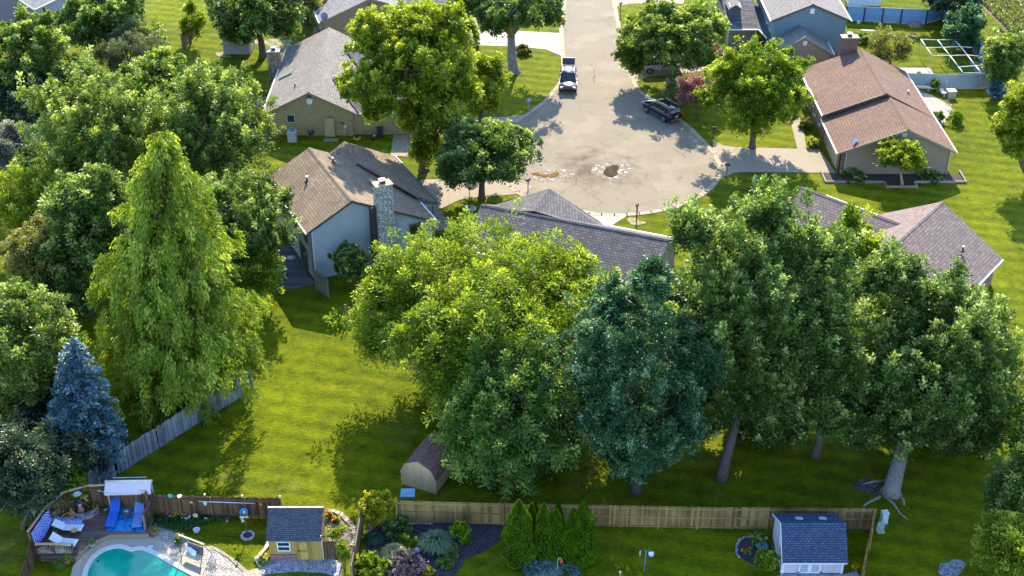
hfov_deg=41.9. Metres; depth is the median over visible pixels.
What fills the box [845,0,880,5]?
swimming pool
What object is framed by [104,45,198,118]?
broadleaf tree
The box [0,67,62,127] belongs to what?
broadleaf tree
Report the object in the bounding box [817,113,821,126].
window
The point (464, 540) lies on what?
shrub
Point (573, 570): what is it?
shrub
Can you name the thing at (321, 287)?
wooden fence
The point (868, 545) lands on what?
wooden fence
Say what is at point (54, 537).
sun lounger
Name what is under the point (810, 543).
shed
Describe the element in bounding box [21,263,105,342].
broadleaf tree
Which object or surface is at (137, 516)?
sun lounger
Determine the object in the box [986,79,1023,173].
broadleaf tree
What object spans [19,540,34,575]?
wooden fence
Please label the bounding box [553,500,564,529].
arborvitae
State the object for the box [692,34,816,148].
broadleaf tree
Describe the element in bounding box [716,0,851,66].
house
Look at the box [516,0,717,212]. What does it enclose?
road
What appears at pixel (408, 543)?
shrub
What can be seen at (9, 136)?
broadleaf tree
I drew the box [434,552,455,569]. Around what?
shrub
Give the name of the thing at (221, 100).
maple tree
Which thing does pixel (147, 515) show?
deck railing
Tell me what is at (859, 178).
shrub
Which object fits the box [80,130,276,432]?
bald cypress
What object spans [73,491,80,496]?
basin
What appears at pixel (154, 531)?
plant pot
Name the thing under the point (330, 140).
doorstep
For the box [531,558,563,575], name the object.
blue fescue
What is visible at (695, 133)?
kerb
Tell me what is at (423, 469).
shed
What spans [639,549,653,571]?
bird station
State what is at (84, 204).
broadleaf tree
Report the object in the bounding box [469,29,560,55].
driveway
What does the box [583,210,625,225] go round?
driveway
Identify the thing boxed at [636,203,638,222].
post
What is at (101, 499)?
deck screen
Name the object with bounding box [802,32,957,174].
house
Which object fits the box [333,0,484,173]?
ash tree
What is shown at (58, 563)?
daylily
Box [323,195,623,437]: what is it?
locust tree
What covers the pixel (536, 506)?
arborvitae
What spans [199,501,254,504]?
pool skimmer
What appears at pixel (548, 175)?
puddle
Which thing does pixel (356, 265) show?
shrub
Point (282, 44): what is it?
bare lawn patch
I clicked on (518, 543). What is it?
arborvitae
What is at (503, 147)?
magnolia tree
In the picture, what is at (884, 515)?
utility box
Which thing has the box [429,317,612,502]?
locust tree
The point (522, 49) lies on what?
shrub
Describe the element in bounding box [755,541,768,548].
hosta
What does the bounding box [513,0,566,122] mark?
kerb
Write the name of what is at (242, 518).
feeder pole
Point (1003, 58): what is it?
broadleaf tree
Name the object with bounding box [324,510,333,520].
flowering bush
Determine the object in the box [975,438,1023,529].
broadleaf tree
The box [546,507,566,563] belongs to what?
arborvitae
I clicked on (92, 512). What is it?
fire pit wall
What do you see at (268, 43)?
bare lawn patch
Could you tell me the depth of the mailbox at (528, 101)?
142.84 m
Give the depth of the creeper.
88.23 m
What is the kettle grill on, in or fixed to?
on the lawn ground at (324, 420)
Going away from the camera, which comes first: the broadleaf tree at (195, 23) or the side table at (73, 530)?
the side table at (73, 530)
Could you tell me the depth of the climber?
83.64 m
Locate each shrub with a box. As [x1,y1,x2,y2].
[249,170,270,189]
[327,239,372,288]
[354,549,391,575]
[355,488,397,528]
[383,516,412,541]
[396,533,421,551]
[409,240,430,252]
[422,564,435,575]
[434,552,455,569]
[440,542,459,558]
[449,520,470,538]
[458,533,471,545]
[470,39,480,48]
[516,43,532,55]
[521,558,544,575]
[559,561,582,575]
[745,531,767,545]
[753,546,780,571]
[797,116,814,129]
[805,136,820,148]
[839,167,867,184]
[855,31,870,43]
[917,168,945,184]
[930,78,940,91]
[933,110,945,120]
[945,109,965,125]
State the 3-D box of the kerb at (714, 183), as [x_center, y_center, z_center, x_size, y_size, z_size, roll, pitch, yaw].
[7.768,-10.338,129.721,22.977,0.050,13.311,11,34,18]
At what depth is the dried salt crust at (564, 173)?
130.61 m
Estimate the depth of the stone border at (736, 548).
86.48 m
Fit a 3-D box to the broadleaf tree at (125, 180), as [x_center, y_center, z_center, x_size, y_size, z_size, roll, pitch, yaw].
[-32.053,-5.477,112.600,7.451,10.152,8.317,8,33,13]
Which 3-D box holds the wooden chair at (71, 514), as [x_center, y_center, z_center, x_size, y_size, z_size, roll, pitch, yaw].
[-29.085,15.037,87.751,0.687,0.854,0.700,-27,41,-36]
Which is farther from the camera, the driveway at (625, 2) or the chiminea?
the driveway at (625, 2)
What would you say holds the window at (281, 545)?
in the shed at (294, 532)
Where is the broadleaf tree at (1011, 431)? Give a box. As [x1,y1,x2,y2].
[996,394,1023,459]
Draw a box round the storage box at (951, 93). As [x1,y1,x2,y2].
[945,88,956,98]
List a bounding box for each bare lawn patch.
[215,52,231,57]
[255,40,273,45]
[268,39,291,49]
[627,217,645,224]
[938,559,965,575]
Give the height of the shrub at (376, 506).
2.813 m
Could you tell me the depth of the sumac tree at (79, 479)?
88.51 m
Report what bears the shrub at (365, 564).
on the mulch bed at (484, 537)
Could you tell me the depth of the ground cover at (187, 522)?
88.29 m
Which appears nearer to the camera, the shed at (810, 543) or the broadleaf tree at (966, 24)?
the shed at (810, 543)
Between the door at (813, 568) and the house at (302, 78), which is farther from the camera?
the house at (302, 78)
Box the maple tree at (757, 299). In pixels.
[647,173,868,483]
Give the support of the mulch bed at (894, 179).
on the lawn ground at (324, 420)
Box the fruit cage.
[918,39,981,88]
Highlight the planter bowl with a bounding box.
[193,527,199,532]
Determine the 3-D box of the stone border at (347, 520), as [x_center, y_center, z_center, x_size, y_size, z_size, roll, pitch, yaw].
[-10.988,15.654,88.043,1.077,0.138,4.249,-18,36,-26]
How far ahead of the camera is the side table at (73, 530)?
86.70 m
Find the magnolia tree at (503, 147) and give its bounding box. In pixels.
[434,111,545,200]
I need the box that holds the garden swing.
[178,534,211,574]
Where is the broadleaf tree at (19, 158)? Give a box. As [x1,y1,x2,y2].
[5,139,53,189]
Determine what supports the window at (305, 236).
in the house at (364, 197)
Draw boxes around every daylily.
[50,558,65,570]
[173,537,184,544]
[255,555,270,565]
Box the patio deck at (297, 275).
[256,245,314,288]
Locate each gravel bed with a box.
[150,525,242,575]
[263,559,340,575]
[779,570,858,575]
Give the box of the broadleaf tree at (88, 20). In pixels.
[52,0,170,72]
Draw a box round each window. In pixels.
[276,541,290,550]
[286,114,294,122]
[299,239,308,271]
[303,233,307,244]
[408,221,421,237]
[813,102,816,116]
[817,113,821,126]
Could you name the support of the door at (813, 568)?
in the shed at (810, 543)
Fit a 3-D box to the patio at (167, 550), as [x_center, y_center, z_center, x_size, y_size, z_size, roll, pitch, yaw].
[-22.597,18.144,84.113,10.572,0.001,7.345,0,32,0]
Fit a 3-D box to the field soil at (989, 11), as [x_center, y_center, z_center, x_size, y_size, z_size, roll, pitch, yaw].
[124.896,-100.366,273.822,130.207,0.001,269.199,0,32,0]
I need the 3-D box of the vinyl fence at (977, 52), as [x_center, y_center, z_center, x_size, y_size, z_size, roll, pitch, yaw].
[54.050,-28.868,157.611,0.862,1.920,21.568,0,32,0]
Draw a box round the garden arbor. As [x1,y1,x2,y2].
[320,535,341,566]
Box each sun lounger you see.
[49,532,78,547]
[51,519,83,534]
[105,498,120,528]
[131,502,144,529]
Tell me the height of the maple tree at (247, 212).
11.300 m
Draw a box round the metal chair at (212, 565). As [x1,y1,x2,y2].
[206,557,215,573]
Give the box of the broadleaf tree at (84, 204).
[31,159,142,316]
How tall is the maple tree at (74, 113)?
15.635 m
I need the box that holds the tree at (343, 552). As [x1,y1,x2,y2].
[333,539,352,574]
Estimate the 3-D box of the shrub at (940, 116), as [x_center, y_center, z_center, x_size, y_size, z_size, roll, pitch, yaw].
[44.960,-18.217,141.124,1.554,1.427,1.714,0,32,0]
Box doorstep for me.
[323,138,338,141]
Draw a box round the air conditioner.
[287,129,297,142]
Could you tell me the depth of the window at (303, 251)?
115.52 m
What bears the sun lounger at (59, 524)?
on the timber deck at (95, 526)
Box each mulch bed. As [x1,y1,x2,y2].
[243,532,251,537]
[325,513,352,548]
[367,520,507,575]
[737,537,776,570]
[824,174,963,184]
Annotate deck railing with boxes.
[34,543,74,555]
[142,501,152,529]
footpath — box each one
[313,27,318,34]
[791,117,806,148]
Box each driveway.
[421,179,532,210]
[446,115,522,134]
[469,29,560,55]
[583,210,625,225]
[612,0,683,5]
[633,57,713,81]
[712,139,835,175]
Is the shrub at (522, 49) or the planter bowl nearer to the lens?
the planter bowl
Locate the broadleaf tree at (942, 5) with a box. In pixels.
[921,0,985,13]
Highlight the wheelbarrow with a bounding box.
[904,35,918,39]
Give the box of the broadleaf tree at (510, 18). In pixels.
[448,0,566,74]
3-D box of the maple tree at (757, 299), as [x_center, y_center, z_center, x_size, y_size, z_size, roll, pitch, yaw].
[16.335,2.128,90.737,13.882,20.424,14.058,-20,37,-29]
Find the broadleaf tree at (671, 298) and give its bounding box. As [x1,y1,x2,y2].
[640,252,702,399]
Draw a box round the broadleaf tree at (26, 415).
[0,383,58,434]
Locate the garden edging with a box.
[820,170,966,187]
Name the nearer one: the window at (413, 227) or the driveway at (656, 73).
the window at (413, 227)
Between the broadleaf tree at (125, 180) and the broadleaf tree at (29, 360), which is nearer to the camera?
the broadleaf tree at (29, 360)
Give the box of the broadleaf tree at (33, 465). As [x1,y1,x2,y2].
[0,415,73,530]
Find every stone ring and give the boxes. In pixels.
[240,530,254,540]
[463,205,475,211]
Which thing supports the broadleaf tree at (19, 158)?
on the lawn ground at (324, 420)
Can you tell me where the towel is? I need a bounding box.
[52,516,83,524]
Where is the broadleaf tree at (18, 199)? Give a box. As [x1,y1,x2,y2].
[0,159,73,234]
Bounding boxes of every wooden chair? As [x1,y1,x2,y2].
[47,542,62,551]
[62,508,74,520]
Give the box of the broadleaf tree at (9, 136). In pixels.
[0,119,55,169]
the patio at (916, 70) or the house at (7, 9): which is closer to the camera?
the patio at (916, 70)
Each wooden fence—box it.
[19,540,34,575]
[72,369,253,484]
[148,494,281,518]
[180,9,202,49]
[314,270,328,298]
[349,509,362,575]
[395,501,875,529]
[861,508,876,575]
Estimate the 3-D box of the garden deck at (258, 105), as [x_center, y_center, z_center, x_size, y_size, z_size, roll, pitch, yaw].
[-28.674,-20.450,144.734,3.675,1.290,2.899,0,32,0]
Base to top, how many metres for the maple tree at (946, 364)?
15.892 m
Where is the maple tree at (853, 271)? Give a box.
[814,252,871,331]
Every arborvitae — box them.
[500,499,537,569]
[527,502,537,539]
[530,502,552,561]
[534,502,538,512]
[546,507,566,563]
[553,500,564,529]
[561,507,578,565]
[567,501,598,567]
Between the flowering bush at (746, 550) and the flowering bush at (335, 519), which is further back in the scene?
the flowering bush at (335, 519)
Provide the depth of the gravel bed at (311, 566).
84.80 m
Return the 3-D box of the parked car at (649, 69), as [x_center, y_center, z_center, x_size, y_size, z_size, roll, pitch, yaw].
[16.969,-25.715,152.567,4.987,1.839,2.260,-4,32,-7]
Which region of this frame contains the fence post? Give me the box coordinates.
[345,304,349,322]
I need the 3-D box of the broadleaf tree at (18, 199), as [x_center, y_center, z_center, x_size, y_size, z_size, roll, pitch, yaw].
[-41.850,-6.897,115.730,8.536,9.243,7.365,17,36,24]
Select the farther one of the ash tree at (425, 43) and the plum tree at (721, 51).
the plum tree at (721, 51)
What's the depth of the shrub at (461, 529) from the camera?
86.23 m
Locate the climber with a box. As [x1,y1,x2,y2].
[323,524,349,559]
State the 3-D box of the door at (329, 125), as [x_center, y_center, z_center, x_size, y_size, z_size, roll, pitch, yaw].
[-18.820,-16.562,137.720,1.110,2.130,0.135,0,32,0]
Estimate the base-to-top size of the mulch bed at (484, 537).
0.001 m
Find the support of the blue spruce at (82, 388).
on the lawn ground at (324, 420)
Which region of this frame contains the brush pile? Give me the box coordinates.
[906,21,923,28]
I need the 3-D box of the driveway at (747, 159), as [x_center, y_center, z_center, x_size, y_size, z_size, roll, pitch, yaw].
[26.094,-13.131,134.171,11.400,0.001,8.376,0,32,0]
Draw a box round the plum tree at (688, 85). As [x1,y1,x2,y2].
[674,70,713,119]
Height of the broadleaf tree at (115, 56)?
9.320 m
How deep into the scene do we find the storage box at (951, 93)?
146.21 m
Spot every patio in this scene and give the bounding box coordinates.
[71,537,213,575]
[900,68,932,73]
[919,90,951,125]
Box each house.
[0,0,66,23]
[263,27,411,136]
[270,141,451,280]
[312,0,453,36]
[465,189,674,304]
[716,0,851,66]
[786,187,1003,312]
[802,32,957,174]
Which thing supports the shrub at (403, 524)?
on the mulch bed at (484, 537)
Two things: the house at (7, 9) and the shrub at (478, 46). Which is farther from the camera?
the house at (7, 9)
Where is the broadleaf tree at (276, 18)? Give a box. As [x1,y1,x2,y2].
[203,0,309,57]
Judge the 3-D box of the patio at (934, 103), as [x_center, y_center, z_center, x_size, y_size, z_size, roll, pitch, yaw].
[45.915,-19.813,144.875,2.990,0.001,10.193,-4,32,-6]
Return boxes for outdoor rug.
[105,507,144,531]
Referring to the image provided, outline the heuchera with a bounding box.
[390,547,429,575]
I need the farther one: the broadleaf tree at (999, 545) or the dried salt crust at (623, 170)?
the dried salt crust at (623, 170)
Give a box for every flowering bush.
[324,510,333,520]
[331,515,339,524]
[741,546,752,555]
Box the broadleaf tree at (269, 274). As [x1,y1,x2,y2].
[225,245,287,307]
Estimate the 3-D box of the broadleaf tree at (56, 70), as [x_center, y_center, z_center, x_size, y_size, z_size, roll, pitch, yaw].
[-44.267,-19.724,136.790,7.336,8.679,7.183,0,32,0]
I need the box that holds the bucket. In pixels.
[330,555,336,567]
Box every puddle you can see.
[531,172,558,176]
[603,165,618,176]
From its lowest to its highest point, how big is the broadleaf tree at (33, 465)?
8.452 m
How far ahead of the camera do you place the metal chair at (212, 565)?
84.34 m
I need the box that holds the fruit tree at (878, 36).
[867,22,916,63]
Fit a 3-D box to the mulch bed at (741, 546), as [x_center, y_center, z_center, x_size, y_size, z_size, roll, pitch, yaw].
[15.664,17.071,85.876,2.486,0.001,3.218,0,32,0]
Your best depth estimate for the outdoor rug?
87.75 m
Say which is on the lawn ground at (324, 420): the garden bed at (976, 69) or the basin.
the garden bed at (976, 69)
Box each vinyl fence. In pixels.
[846,6,942,23]
[908,73,991,88]
[941,8,985,69]
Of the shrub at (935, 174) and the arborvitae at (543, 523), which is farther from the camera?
the shrub at (935, 174)
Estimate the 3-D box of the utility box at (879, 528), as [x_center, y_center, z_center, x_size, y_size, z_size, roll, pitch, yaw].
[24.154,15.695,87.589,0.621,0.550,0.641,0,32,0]
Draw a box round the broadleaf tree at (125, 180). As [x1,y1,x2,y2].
[81,163,162,256]
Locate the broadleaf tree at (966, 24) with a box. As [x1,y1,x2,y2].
[940,0,987,52]
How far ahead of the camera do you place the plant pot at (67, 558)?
84.91 m
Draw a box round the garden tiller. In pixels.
[366,134,375,140]
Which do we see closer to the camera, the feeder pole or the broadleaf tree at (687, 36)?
the feeder pole
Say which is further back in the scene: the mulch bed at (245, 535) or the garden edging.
the garden edging
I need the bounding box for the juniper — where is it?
[659,76,698,107]
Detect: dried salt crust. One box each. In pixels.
[530,169,574,182]
[591,162,631,179]
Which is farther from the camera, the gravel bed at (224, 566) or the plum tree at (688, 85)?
the plum tree at (688, 85)
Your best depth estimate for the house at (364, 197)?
115.40 m
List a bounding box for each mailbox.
[526,98,530,111]
[526,177,530,191]
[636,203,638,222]
[725,163,729,176]
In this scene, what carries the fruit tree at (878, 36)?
on the lawn ground at (324, 420)
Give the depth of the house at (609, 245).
113.58 m
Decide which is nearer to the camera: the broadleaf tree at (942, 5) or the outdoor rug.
the outdoor rug
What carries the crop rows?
on the field soil at (989, 11)
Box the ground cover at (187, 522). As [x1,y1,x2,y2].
[153,513,237,531]
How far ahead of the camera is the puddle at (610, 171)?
131.63 m
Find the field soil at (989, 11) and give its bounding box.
[982,0,1023,35]
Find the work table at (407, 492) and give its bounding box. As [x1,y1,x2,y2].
[400,488,414,500]
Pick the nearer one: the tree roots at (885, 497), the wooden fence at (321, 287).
the tree roots at (885, 497)
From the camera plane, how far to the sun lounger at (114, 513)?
88.21 m
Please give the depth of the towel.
87.40 m
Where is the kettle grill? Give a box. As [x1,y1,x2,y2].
[307,129,313,138]
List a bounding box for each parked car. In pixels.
[558,57,577,91]
[641,98,683,121]
[644,57,680,73]
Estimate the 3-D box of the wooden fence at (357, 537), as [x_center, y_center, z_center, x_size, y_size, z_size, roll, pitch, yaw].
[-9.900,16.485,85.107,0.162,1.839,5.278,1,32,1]
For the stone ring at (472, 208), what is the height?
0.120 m
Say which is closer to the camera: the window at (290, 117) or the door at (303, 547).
the door at (303, 547)
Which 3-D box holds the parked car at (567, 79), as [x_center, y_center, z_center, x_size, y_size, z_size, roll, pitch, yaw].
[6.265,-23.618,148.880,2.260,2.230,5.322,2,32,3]
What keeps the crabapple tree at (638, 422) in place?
on the lawn ground at (324, 420)
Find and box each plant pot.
[59,553,70,564]
[86,535,97,547]
[92,503,100,509]
[148,524,159,535]
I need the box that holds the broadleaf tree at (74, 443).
[48,408,116,474]
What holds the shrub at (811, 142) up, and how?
on the lawn ground at (324, 420)
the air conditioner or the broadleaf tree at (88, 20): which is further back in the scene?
the broadleaf tree at (88, 20)
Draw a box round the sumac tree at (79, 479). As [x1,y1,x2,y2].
[51,457,96,509]
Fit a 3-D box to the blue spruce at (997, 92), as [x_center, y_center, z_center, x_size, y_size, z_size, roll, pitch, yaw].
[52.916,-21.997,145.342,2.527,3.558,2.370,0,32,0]
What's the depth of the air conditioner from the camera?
136.88 m
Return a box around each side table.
[71,528,77,536]
[123,511,130,519]
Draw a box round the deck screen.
[27,484,148,557]
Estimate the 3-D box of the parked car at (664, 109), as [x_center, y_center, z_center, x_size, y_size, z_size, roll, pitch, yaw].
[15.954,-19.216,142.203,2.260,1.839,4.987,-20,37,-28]
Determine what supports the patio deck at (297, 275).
on the lawn ground at (324, 420)
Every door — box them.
[297,541,310,559]
[323,118,334,136]
[347,120,352,135]
[797,565,809,572]
[809,565,821,572]
[826,136,838,169]
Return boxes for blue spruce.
[43,337,129,481]
[986,72,1006,99]
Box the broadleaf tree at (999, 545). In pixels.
[968,503,1023,575]
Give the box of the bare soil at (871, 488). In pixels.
[852,478,882,495]
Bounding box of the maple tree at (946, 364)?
[833,233,1023,499]
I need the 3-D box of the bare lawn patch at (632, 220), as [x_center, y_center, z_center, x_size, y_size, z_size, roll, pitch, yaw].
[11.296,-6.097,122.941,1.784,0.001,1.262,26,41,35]
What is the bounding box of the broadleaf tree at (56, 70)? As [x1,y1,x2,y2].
[44,57,112,108]
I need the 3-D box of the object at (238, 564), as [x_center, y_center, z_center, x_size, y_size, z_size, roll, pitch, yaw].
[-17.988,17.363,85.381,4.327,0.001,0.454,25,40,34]
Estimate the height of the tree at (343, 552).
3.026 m
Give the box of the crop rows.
[982,0,1023,40]
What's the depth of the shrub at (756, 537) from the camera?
86.71 m
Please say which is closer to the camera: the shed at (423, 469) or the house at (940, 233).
the shed at (423, 469)
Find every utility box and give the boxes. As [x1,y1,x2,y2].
[875,521,885,533]
[878,509,889,523]
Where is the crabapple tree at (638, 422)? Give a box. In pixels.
[537,253,728,496]
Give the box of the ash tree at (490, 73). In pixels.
[465,51,513,123]
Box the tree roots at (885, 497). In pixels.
[863,478,907,519]
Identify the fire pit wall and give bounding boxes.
[65,508,99,519]
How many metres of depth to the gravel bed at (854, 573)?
84.28 m
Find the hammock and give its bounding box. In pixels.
[31,509,51,545]
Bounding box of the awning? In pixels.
[103,477,153,504]
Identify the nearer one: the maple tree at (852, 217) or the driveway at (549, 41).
the maple tree at (852, 217)
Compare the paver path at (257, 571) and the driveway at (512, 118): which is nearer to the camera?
the paver path at (257, 571)
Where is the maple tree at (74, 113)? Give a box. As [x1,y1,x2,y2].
[11,44,156,177]
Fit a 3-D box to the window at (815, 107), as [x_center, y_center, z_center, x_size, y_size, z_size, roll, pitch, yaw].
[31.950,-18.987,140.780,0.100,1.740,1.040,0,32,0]
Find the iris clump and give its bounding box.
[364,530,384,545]
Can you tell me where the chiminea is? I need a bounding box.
[76,501,84,512]
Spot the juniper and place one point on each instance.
(672, 85)
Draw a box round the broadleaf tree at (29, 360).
[0,275,89,425]
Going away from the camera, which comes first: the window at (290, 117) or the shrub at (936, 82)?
the window at (290, 117)
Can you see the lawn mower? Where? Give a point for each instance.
(356, 137)
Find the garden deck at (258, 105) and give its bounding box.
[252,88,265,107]
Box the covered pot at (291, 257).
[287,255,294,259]
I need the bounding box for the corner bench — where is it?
[917,85,946,97]
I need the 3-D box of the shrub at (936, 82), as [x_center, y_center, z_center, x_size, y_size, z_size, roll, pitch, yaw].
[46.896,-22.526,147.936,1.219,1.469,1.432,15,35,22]
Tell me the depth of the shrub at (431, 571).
84.11 m
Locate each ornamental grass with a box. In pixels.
[379,542,408,561]
[415,528,453,555]
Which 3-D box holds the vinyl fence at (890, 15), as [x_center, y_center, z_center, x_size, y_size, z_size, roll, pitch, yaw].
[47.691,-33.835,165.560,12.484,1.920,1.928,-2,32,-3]
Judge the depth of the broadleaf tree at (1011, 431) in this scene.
90.11 m
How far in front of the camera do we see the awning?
87.89 m
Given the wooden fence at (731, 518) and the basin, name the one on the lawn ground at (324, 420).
the wooden fence at (731, 518)
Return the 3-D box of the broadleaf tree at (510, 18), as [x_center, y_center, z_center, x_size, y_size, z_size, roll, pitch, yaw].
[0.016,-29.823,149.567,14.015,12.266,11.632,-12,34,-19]
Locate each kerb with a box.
[502,171,722,215]
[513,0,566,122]
[612,0,722,169]
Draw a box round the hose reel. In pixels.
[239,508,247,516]
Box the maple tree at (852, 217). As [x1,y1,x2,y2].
[829,198,885,268]
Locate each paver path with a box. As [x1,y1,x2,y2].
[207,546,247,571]
[243,567,263,575]
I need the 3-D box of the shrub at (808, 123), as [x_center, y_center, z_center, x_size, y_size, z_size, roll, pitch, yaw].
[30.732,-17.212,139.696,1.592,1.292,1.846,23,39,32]
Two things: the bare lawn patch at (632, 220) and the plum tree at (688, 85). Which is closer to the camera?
the bare lawn patch at (632, 220)
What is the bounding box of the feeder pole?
[240,511,248,534]
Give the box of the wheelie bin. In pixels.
[376,126,382,137]
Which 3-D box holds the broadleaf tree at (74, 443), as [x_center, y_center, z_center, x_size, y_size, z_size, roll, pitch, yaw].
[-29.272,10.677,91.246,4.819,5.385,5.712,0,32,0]
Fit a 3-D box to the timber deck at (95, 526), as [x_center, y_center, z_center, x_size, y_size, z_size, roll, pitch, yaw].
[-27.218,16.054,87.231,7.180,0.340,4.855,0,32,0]
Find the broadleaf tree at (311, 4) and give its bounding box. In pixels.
[290,0,326,24]
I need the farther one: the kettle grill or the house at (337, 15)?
the house at (337, 15)
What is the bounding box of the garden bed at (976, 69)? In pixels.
[969,61,984,73]
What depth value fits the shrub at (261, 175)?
127.72 m
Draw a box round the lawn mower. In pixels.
[353,131,366,140]
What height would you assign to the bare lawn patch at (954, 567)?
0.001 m
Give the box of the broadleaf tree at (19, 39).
[0,2,80,94]
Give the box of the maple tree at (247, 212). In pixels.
[195,164,302,292]
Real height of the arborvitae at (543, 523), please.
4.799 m
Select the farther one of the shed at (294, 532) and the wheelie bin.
the wheelie bin
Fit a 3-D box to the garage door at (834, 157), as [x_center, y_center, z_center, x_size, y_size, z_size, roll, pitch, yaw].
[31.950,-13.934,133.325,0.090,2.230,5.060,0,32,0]
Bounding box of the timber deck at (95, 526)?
[35,507,153,561]
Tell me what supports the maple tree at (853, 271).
on the lawn ground at (324, 420)
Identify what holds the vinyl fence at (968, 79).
on the lawn ground at (324, 420)
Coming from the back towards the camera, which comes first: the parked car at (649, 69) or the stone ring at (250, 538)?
the parked car at (649, 69)
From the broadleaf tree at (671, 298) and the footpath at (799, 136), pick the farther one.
the footpath at (799, 136)
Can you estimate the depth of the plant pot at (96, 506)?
88.70 m
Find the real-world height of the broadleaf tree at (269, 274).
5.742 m
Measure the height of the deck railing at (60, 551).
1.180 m
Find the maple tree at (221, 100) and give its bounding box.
[131,58,286,197]
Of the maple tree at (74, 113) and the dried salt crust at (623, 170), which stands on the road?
the dried salt crust at (623, 170)
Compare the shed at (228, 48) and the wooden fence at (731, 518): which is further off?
the shed at (228, 48)
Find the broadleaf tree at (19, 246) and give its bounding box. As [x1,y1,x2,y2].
[0,210,85,287]
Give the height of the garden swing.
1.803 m
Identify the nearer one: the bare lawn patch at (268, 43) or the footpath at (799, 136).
the footpath at (799, 136)
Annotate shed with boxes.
[222,30,254,53]
[266,506,325,559]
[400,432,457,494]
[772,513,847,573]
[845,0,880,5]
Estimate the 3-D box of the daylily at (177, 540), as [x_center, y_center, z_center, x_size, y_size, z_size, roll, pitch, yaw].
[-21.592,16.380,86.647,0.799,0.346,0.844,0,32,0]
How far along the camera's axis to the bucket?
84.76 m
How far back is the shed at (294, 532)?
84.84 m
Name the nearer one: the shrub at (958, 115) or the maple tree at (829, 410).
the maple tree at (829, 410)
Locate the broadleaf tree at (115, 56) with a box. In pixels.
[81,13,166,91]
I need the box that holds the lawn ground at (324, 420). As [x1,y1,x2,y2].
[0,0,1023,575]
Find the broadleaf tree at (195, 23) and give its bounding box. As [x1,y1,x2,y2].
[177,0,206,43]
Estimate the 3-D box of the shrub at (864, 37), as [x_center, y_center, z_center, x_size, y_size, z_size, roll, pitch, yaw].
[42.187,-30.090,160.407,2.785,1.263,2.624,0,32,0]
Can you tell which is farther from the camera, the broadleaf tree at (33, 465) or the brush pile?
the brush pile
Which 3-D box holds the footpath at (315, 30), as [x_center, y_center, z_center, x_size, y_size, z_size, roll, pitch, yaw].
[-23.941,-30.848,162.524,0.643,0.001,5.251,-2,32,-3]
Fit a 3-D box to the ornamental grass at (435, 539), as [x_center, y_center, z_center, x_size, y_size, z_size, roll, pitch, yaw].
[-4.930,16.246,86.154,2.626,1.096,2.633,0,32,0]
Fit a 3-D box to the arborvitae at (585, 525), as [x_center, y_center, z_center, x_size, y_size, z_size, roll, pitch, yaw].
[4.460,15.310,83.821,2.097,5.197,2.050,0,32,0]
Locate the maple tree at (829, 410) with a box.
[782,297,895,458]
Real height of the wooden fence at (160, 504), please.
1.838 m
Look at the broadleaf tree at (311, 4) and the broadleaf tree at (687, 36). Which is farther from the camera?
the broadleaf tree at (311, 4)
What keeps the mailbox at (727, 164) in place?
on the lawn ground at (324, 420)
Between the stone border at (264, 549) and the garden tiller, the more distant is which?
the garden tiller
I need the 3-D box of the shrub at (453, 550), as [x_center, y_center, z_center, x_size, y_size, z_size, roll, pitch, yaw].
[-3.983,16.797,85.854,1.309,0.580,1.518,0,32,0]
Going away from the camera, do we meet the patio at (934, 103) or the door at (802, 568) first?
the door at (802, 568)
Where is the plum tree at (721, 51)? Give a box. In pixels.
[692,42,737,75]
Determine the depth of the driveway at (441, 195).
128.11 m
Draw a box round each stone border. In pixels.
[255,541,268,566]
[326,508,355,545]
[735,535,748,557]
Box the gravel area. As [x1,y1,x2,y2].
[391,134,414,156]
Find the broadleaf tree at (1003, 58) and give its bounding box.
[976,24,1023,90]
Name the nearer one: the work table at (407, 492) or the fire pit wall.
the fire pit wall
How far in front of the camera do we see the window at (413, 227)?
116.23 m
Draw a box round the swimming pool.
[82,544,200,575]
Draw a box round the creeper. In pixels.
[68,496,89,506]
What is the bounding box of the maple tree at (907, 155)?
[872,135,929,184]
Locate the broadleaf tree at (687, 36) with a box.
[610,0,731,82]
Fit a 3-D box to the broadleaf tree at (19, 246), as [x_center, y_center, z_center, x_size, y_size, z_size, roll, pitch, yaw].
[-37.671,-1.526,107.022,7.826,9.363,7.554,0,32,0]

